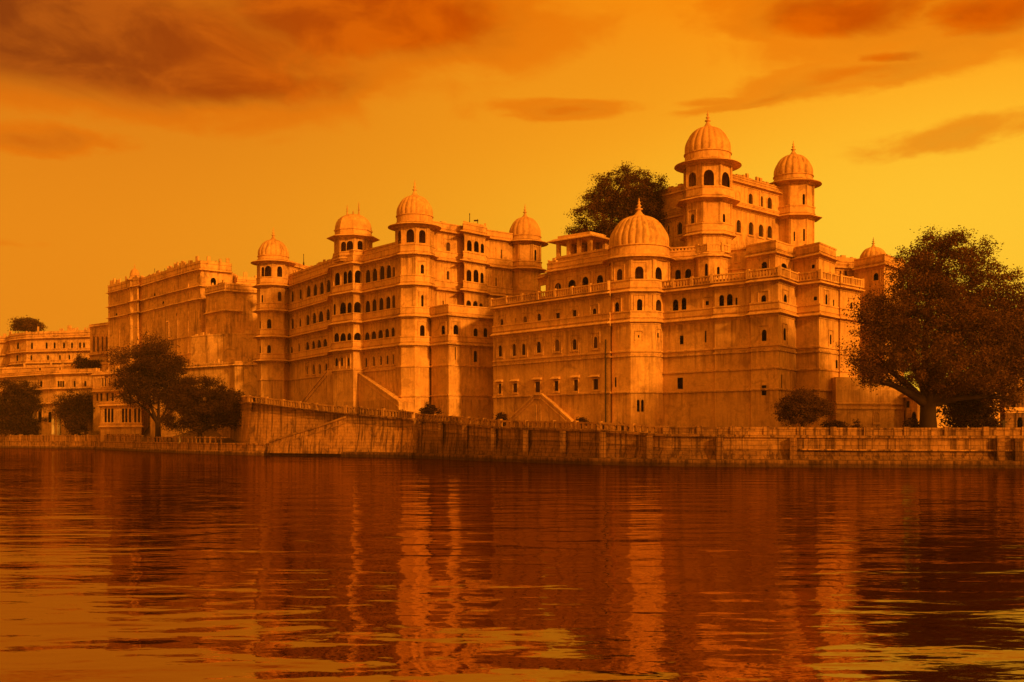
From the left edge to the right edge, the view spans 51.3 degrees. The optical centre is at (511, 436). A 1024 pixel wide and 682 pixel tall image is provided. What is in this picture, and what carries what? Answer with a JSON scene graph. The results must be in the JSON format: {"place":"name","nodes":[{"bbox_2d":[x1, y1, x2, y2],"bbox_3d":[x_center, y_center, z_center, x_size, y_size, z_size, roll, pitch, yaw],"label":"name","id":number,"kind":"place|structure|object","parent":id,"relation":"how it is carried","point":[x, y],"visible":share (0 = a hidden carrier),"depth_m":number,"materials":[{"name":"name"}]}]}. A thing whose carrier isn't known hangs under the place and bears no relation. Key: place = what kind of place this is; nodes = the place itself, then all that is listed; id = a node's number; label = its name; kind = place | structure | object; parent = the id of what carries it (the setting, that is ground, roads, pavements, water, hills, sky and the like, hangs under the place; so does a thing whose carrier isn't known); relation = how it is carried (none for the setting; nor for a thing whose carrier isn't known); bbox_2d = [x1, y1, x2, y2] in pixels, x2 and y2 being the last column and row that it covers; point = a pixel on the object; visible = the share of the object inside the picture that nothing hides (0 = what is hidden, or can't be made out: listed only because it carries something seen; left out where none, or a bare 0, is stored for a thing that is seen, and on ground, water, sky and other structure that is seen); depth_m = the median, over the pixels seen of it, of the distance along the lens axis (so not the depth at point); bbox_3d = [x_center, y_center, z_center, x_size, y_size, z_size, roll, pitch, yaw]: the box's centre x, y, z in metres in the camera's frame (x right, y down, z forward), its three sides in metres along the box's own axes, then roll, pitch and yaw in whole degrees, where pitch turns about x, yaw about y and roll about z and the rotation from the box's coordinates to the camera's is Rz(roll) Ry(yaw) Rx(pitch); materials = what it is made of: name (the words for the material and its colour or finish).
{"place":"outdoors","nodes":[
{"label":"outdoors","id":0,"kind":"place"},
{"bbox_2d":[143,403,662,442],"bbox_3d":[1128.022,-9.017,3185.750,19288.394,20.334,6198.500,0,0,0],"label":"ground","id":1,"kind":"structure","parent":0,"point":[208,433],"depth_m":197.47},
{"bbox_2d":[0,377,51,437],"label":"tree","id":2,"kind":"object","parent":1,"relation":"on","point":[13,415],"visible":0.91,"depth_m":259.43,"materials":[{"name":"green plant"}]},
{"bbox_2d":[0,325,89,367],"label":"building","id":3,"kind":"structure","parent":1,"relation":"on","point":[59,347],"depth_m":304.46,"materials":[{"name":"stone"}]},
{"bbox_2d":[6,315,47,332],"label":"tree","id":4,"kind":"object","parent":3,"relation":"on","point":[30,324],"visible":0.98,"depth_m":328.30,"materials":[{"name":"green plant"}]},
{"bbox_2d":[52,416,54,433],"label":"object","id":5,"kind":"object","parent":1,"relation":"on","point":[53,425],"visible":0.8,"depth_m":249.72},
{"bbox_2d":[0,359,107,434],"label":"range","id":6,"kind":"structure","parent":1,"relation":"on","point":[54,379],"depth_m":258.22,"materials":[{"name":"stone"}]},
{"bbox_2d":[71,353,103,368],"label":"tree","id":7,"kind":"object","parent":6,"relation":"on","point":[81,363],"visible":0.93,"depth_m":266.93,"materials":[{"name":"green plant"}]},
{"bbox_2d":[57,419,60,434],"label":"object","id":8,"kind":"object","parent":1,"relation":"on","point":[59,429],"visible":0.59,"depth_m":249.66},
{"bbox_2d":[42,387,95,433],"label":"tree","id":9,"kind":"object","parent":1,"relation":"on","point":[84,406],"visible":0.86,"depth_m":246.31,"materials":[{"name":"green plant"}]},
{"bbox_2d":[61,411,92,434],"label":"tree","id":10,"kind":"object","parent":1,"relation":"on","point":[78,426],"visible":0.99,"depth_m":243.19,"materials":[{"name":"green plant"}]},
{"bbox_2d":[88,322,107,361],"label":"annex block","id":11,"kind":"structure","parent":1,"relation":"on","point":[99,336],"depth_m":269.07,"materials":[{"name":"stone"}]},
{"bbox_2d":[92,336,94,351],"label":"window","id":12,"kind":"structure","parent":11,"relation":"in","point":[93,340],"depth_m":271.10,"materials":[{"name":"brown stone"}]},
{"bbox_2d":[96,336,98,351],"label":"window","id":13,"kind":"structure","parent":11,"relation":"in","point":[97,340],"depth_m":269.85,"materials":[{"name":"beige stone"}]},
{"bbox_2d":[101,336,103,351],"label":"window","id":14,"kind":"structure","parent":11,"relation":"in","point":[102,338],"depth_m":268.34,"materials":[{"name":"beige stone"}]},
{"bbox_2d":[105,336,107,350],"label":"window","id":15,"kind":"structure","parent":11,"relation":"in","point":[106,338],"depth_m":267.16,"materials":[{"name":"brown stone"}]},
{"bbox_2d":[91,366,149,441],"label":"lakeside house","id":16,"kind":"structure","parent":1,"relation":"on","point":[110,417],"depth_m":231.66,"materials":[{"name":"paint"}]},
{"bbox_2d":[95,393,98,401],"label":"window","id":17,"kind":"structure","parent":16,"relation":"in","point":[96,394],"depth_m":245.34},
{"bbox_2d":[99,393,102,401],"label":"window","id":18,"kind":"structure","parent":16,"relation":"in","point":[100,394],"depth_m":244.50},
{"bbox_2d":[105,393,108,401],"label":"window","id":19,"kind":"structure","parent":16,"relation":"in","point":[106,394],"depth_m":243.25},
{"bbox_2d":[0,434,268,455],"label":"quay wall","id":20,"kind":"structure","parent":1,"relation":"on","point":[130,442],"depth_m":207.56,"materials":[{"name":"stone"}]},
{"bbox_2d":[97,330,172,403],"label":"tree","id":21,"kind":"object","parent":1,"relation":"on","point":[129,348],"visible":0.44,"depth_m":224.19,"materials":[{"name":"green plant"}]},
{"bbox_2d":[107,339,203,441],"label":"tree","id":22,"kind":"object","parent":1,"relation":"on","point":[150,367],"visible":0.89,"depth_m":194.21,"materials":[{"name":"green plant"}]},
{"bbox_2d":[105,256,256,377],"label":"fort","id":23,"kind":"structure","parent":1,"relation":"on","point":[182,302],"depth_m":221.94,"materials":[{"name":"stone"}]},
{"bbox_2d":[154,374,246,442],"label":"tree","id":24,"kind":"object","parent":1,"relation":"on","point":[207,413],"visible":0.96,"depth_m":174.45,"materials":[{"name":"green plant"}]},
{"bbox_2d":[150,330,256,438],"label":"terrace wall","id":25,"kind":"structure","parent":1,"relation":"on","point":[229,358],"depth_m":203.94,"materials":[{"name":"stone"}]},
{"bbox_2d":[251,180,547,422],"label":"palace","id":26,"kind":"structure","parent":1,"relation":"on","point":[404,321],"depth_m":165.45,"materials":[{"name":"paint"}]},
{"bbox_2d":[290,290,293,303],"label":"window","id":27,"kind":"structure","parent":26,"relation":"in","point":[292,292],"depth_m":191.91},
{"bbox_2d":[291,318,293,328],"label":"window","id":28,"kind":"structure","parent":26,"relation":"in","point":[292,319],"depth_m":191.91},
{"bbox_2d":[298,288,301,300],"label":"window","id":29,"kind":"structure","parent":26,"relation":"in","point":[300,290],"depth_m":188.48,"materials":[{"name":"brown"}]},
{"bbox_2d":[305,341,309,349],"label":"window","id":30,"kind":"structure","parent":26,"relation":"in","point":[307,347],"depth_m":185.51,"materials":[{"name":"stone"}]},
{"bbox_2d":[305,285,310,298],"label":"window","id":31,"kind":"structure","parent":26,"relation":"in","point":[308,290],"depth_m":185.24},
{"bbox_2d":[306,314,309,324],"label":"window","id":32,"kind":"structure","parent":26,"relation":"in","point":[307,316],"depth_m":185.24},
{"bbox_2d":[311,340,315,348],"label":"window","id":33,"kind":"structure","parent":26,"relation":"in","point":[313,345],"depth_m":183.12,"materials":[{"name":"stone"}]},
{"bbox_2d":[312,364,314,375],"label":"window","id":34,"kind":"structure","parent":26,"relation":"in","point":[313,366],"depth_m":183.08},
{"bbox_2d":[312,312,316,323],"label":"window","id":35,"kind":"structure","parent":26,"relation":"in","point":[314,317],"depth_m":182.81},
{"bbox_2d":[313,283,317,296],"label":"window","id":36,"kind":"structure","parent":26,"relation":"in","point":[315,289],"depth_m":182.45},
{"bbox_2d":[316,339,321,347],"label":"window","id":37,"kind":"structure","parent":26,"relation":"in","point":[319,344],"depth_m":180.90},
{"bbox_2d":[318,363,320,375],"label":"window","id":38,"kind":"structure","parent":26,"relation":"in","point":[319,365],"depth_m":180.77,"materials":[{"name":"beige stone"}]},
{"bbox_2d":[318,310,323,321],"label":"window","id":39,"kind":"structure","parent":26,"relation":"in","point":[320,315],"depth_m":180.11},
{"bbox_2d":[319,281,323,294],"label":"window","id":40,"kind":"structure","parent":26,"relation":"in","point":[321,287],"depth_m":180.11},
{"bbox_2d":[322,338,327,346],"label":"window","id":41,"kind":"structure","parent":26,"relation":"in","point":[325,343],"depth_m":178.62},
{"bbox_2d":[325,308,329,320],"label":"window","id":42,"kind":"structure","parent":26,"relation":"in","point":[327,317],"depth_m":177.73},
{"bbox_2d":[326,279,330,292],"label":"window","id":43,"kind":"structure","parent":26,"relation":"in","point":[328,283],"depth_m":177.49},
{"bbox_2d":[364,357,367,368],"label":"window","id":44,"kind":"structure","parent":26,"relation":"in","point":[366,358],"depth_m":166.57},
{"bbox_2d":[364,331,369,339],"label":"window","id":45,"kind":"structure","parent":26,"relation":"in","point":[367,335],"depth_m":166.37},
{"bbox_2d":[364,269,370,282],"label":"window","id":46,"kind":"structure","parent":26,"relation":"in","point":[367,278],"depth_m":166.29,"materials":[{"name":"brown"}]},
{"bbox_2d":[364,300,370,312],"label":"window","id":47,"kind":"structure","parent":26,"relation":"in","point":[367,306],"depth_m":166.37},
{"bbox_2d":[370,330,376,338],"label":"window","id":48,"kind":"structure","parent":26,"relation":"in","point":[373,335],"depth_m":164.91,"materials":[{"name":"black glass"}]},
{"bbox_2d":[371,355,375,367],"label":"window","id":49,"kind":"structure","parent":26,"relation":"in","point":[373,357],"depth_m":164.79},
{"bbox_2d":[371,298,376,311],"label":"window","id":50,"kind":"structure","parent":26,"relation":"in","point":[374,302],"depth_m":164.79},
{"bbox_2d":[371,267,377,281],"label":"window","id":51,"kind":"structure","parent":26,"relation":"in","point":[374,275],"depth_m":164.71,"materials":[{"name":"brown"}]},
{"bbox_2d":[377,329,383,338],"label":"window","id":52,"kind":"structure","parent":26,"relation":"in","point":[380,334],"depth_m":163.43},
{"bbox_2d":[378,355,382,366],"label":"window","id":53,"kind":"structure","parent":26,"relation":"in","point":[380,357],"depth_m":163.23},
{"bbox_2d":[378,297,383,309],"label":"window","id":54,"kind":"structure","parent":26,"relation":"in","point":[381,300],"depth_m":163.23,"materials":[{"name":"stone"}]},
{"bbox_2d":[379,265,384,279],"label":"window","id":55,"kind":"structure","parent":26,"relation":"in","point":[382,269],"depth_m":162.99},
{"bbox_2d":[384,328,389,337],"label":"window","id":56,"kind":"structure","parent":26,"relation":"in","point":[387,332],"depth_m":161.92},
{"bbox_2d":[385,354,388,365],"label":"window","id":57,"kind":"structure","parent":26,"relation":"in","point":[387,356],"depth_m":161.80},
{"bbox_2d":[385,295,390,308],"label":"window","id":58,"kind":"structure","parent":26,"relation":"in","point":[388,299],"depth_m":161.69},
{"bbox_2d":[386,264,391,278],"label":"window","id":59,"kind":"structure","parent":26,"relation":"in","point":[388,268],"depth_m":161.57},
{"bbox_2d":[391,294,394,307],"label":"window","id":60,"kind":"structure","parent":26,"relation":"in","point":[393,296],"depth_m":160.54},
{"bbox_2d":[390,326,395,336],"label":"window","id":61,"kind":"structure","parent":26,"relation":"in","point":[392,332],"depth_m":160.62,"materials":[{"name":"beige stone"}]},
{"bbox_2d":[391,353,394,365],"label":"window","id":62,"kind":"structure","parent":26,"relation":"in","point":[393,355],"depth_m":160.54,"materials":[{"name":"beige stone"}]},
{"bbox_2d":[392,266,394,276],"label":"window","id":63,"kind":"structure","parent":26,"relation":"in","point":[393,268],"depth_m":160.54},
{"bbox_2d":[445,241,450,251],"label":"window","id":64,"kind":"structure","parent":26,"relation":"in","point":[447,245],"depth_m":163.47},
{"bbox_2d":[446,270,450,280],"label":"window","id":65,"kind":"structure","parent":26,"relation":"in","point":[447,272],"depth_m":163.47,"materials":[{"name":"stone"}]},
{"bbox_2d":[417,402,442,413],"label":"shrub","id":66,"kind":"object","parent":1,"relation":"on","point":[428,408],"visible":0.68,"depth_m":145.50,"materials":[{"name":"green plant"}]},
{"bbox_2d":[492,412,508,425],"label":"shrub","id":67,"kind":"object","parent":1,"relation":"on","point":[501,416],"visible":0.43,"depth_m":131.76,"materials":[{"name":"green plant"}]},
{"bbox_2d":[574,417,588,428],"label":"shrub","id":68,"kind":"object","parent":1,"relation":"on","point":[581,419],"visible":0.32,"depth_m":117.83,"materials":[{"name":"green plant"}]},
{"bbox_2d":[214,395,1023,468],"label":"embankment wall","id":69,"kind":"structure","parent":1,"relation":"on","point":[398,434],"depth_m":103.09,"materials":[{"name":"stone"}]},
{"bbox_2d":[255,416,345,456],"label":"stairway","id":70,"kind":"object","parent":69,"relation":"on","point":[327,439],"visible":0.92,"depth_m":148.36,"materials":[{"name":"stone"}]},
{"bbox_2d":[561,160,676,247],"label":"tree","id":71,"kind":"object","parent":1,"relation":"on","point":[611,207],"visible":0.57,"depth_m":147.05,"materials":[{"name":"green plant"}]},
{"bbox_2d":[490,200,904,431],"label":"palace","id":72,"kind":"structure","parent":1,"relation":"on","point":[593,336],"depth_m":130.69,"materials":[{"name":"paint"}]},
{"bbox_2d":[494,379,502,395],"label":"window","id":73,"kind":"structure","parent":72,"relation":"in","point":[499,385],"depth_m":148.08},
{"bbox_2d":[497,344,502,358],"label":"window","id":74,"kind":"structure","parent":72,"relation":"in","point":[500,348],"depth_m":148.08,"materials":[{"name":"beige stone"}]},
{"bbox_2d":[508,379,518,393],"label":"window","id":75,"kind":"structure","parent":72,"relation":"in","point":[515,381],"depth_m":145.61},
{"bbox_2d":[511,343,516,357],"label":"window","id":76,"kind":"structure","parent":72,"relation":"in","point":[514,347],"depth_m":145.89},
{"bbox_2d":[520,343,526,356],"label":"window","id":77,"kind":"structure","parent":72,"relation":"in","point":[523,346],"depth_m":144.46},
{"bbox_2d":[522,315,527,322],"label":"window","id":78,"kind":"structure","parent":72,"relation":"in","point":[525,319],"depth_m":144.23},
{"bbox_2d":[530,377,541,393],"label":"window","id":79,"kind":"structure","parent":72,"relation":"in","point":[537,384],"depth_m":142.30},
{"bbox_2d":[535,341,541,354],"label":"window","id":80,"kind":"structure","parent":72,"relation":"in","point":[538,348],"depth_m":142.17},
{"bbox_2d":[536,313,541,320],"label":"window","id":81,"kind":"structure","parent":72,"relation":"in","point":[539,316],"depth_m":142.17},
{"bbox_2d":[550,376,559,392],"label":"window","id":82,"kind":"structure","parent":72,"relation":"in","point":[555,382],"depth_m":139.59,"materials":[{"name":"beige stone"}]},
{"bbox_2d":[553,339,560,352],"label":"window","id":83,"kind":"structure","parent":72,"relation":"in","point":[557,345],"depth_m":139.59,"materials":[{"name":"beige stone"}]},
{"bbox_2d":[555,312,560,318],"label":"window","id":84,"kind":"structure","parent":72,"relation":"in","point":[557,314],"depth_m":139.45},
{"bbox_2d":[571,309,576,316],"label":"window","id":85,"kind":"structure","parent":72,"relation":"in","point":[573,311],"depth_m":137.25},
{"bbox_2d":[569,375,579,392],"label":"window","id":86,"kind":"structure","parent":72,"relation":"in","point":[575,381],"depth_m":136.89,"materials":[{"name":"beige stone"}]},
{"bbox_2d":[571,338,577,351],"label":"window","id":87,"kind":"structure","parent":72,"relation":"in","point":[574,341],"depth_m":137.19,"materials":[{"name":"beige stone"}]},
{"bbox_2d":[547,231,609,256],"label":"pavilion","id":88,"kind":"structure","parent":72,"relation":"on","point":[569,242],"depth_m":144.39,"materials":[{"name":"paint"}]},
{"bbox_2d":[588,374,599,391],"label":"window","id":89,"kind":"structure","parent":72,"relation":"in","point":[595,381],"depth_m":134.30,"materials":[{"name":"beige stone"}]},
{"bbox_2d":[591,307,597,313],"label":"window","id":90,"kind":"structure","parent":72,"relation":"in","point":[594,310],"depth_m":134.52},
{"bbox_2d":[592,336,598,349],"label":"window","id":91,"kind":"structure","parent":72,"relation":"in","point":[595,342],"depth_m":134.30,"materials":[{"name":"orange stone"}]},
{"bbox_2d":[642,110,821,343],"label":"palace","id":92,"kind":"structure","parent":72,"relation":"on","point":[712,198],"depth_m":146.62,"materials":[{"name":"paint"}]},
{"bbox_2d":[667,224,670,235],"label":"window","id":93,"kind":"structure","parent":92,"relation":"in","point":[668,226],"depth_m":148.28,"materials":[{"name":"brown"}]},
{"bbox_2d":[676,221,682,236],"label":"window","id":94,"kind":"structure","parent":92,"relation":"in","point":[679,232],"depth_m":146.59,"materials":[{"name":"brown"}]},
{"bbox_2d":[735,219,741,234],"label":"window","id":95,"kind":"structure","parent":92,"relation":"in","point":[738,226],"depth_m":146.71,"materials":[{"name":"beige stone"}]},
{"bbox_2d":[748,193,752,203],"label":"window","id":96,"kind":"structure","parent":92,"relation":"in","point":[750,196],"depth_m":148.62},
{"bbox_2d":[748,221,754,236],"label":"window","id":97,"kind":"structure","parent":92,"relation":"in","point":[750,225],"depth_m":148.66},
{"bbox_2d":[757,224,764,238],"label":"window","id":98,"kind":"structure","parent":92,"relation":"in","point":[760,227],"depth_m":150.30,"materials":[{"name":"brown"}]},
{"bbox_2d":[760,195,763,206],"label":"window","id":99,"kind":"structure","parent":92,"relation":"in","point":[762,198],"depth_m":150.45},
{"bbox_2d":[766,225,772,239],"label":"window","id":100,"kind":"structure","parent":92,"relation":"in","point":[769,228],"depth_m":151.70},
{"bbox_2d":[767,196,772,208],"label":"window","id":101,"kind":"structure","parent":92,"relation":"in","point":[769,200],"depth_m":151.70,"materials":[{"name":"brown"}]},
{"bbox_2d":[872,411,880,423],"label":"window","id":102,"kind":"structure","parent":72,"relation":"in","point":[875,411],"depth_m":125.71,"materials":[{"name":"paint"}]},
{"bbox_2d":[773,386,836,426],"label":"tree","id":103,"kind":"object","parent":1,"relation":"on","point":[810,408],"visible":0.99,"depth_m":103.17,"materials":[{"name":"green plant"}]},
{"bbox_2d":[820,419,849,427],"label":"shrub","id":104,"kind":"object","parent":1,"relation":"on","point":[837,424],"visible":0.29,"depth_m":105.64,"materials":[{"name":"green plant"}]},
{"bbox_2d":[850,419,860,427],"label":"shrub","id":105,"kind":"object","parent":1,"relation":"on","point":[856,425],"visible":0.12,"depth_m":105.89,"materials":[{"name":"green plant"}]},
{"bbox_2d":[852,237,904,377],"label":"domed building","id":106,"kind":"structure","parent":1,"relation":"on","point":[868,269],"depth_m":136.94,"materials":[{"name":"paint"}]},
{"bbox_2d":[901,417,918,427],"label":"shrub","id":107,"kind":"object","parent":1,"relation":"on","point":[911,422],"visible":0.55,"depth_m":105.69,"materials":[{"name":"green plant"}]},
{"bbox_2d":[833,225,1023,427],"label":"tree","id":108,"kind":"object","parent":1,"relation":"on","point":[956,339],"visible":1,"depth_m":102.91,"materials":[{"name":"green plant"}]},
{"bbox_2d":[902,392,1000,427],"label":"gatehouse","id":109,"kind":"object","parent":1,"relation":"on","point":[912,408],"visible":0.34,"depth_m":125.57,"materials":[{"name":"stone"}]},
{"bbox_2d":[936,382,1010,427],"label":"bush","id":110,"kind":"object","parent":1,"relation":"on","point":[965,413],"visible":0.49,"depth_m":110.62,"materials":[{"name":"green plant"}]},
{"bbox_2d":[977,417,1000,427],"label":"shrub","id":111,"kind":"object","parent":1,"relation":"on","point":[992,423],"visible":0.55,"depth_m":107.68,"materials":[{"name":"green plant"}]},
{"bbox_2d":[1000,420,1006,427],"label":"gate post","id":112,"kind":"object","parent":1,"relation":"on","point":[1003,422],"visible":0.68,"depth_m":102.88,"materials":[{"name":"stone"}]},
{"bbox_2d":[985,384,1023,427],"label":"house","id":113,"kind":"structure","parent":1,"relation":"on","point":[1016,420],"depth_m":134.79,"materials":[{"name":"stone"}]},
{"bbox_2d":[0,448,1023,681],"bbox_3d":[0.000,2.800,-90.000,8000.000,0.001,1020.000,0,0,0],"label":"water","id":114,"kind":"structure","parent":0,"point":[126,566],"depth_m":22.10,"materials":[{"name":"brown liquid"}]},
{"bbox_2d":[0,0,1023,390],"label":"sky","id":115,"kind":"structure","parent":0,"point":[150,135],"materials":[{"name":"orange"}]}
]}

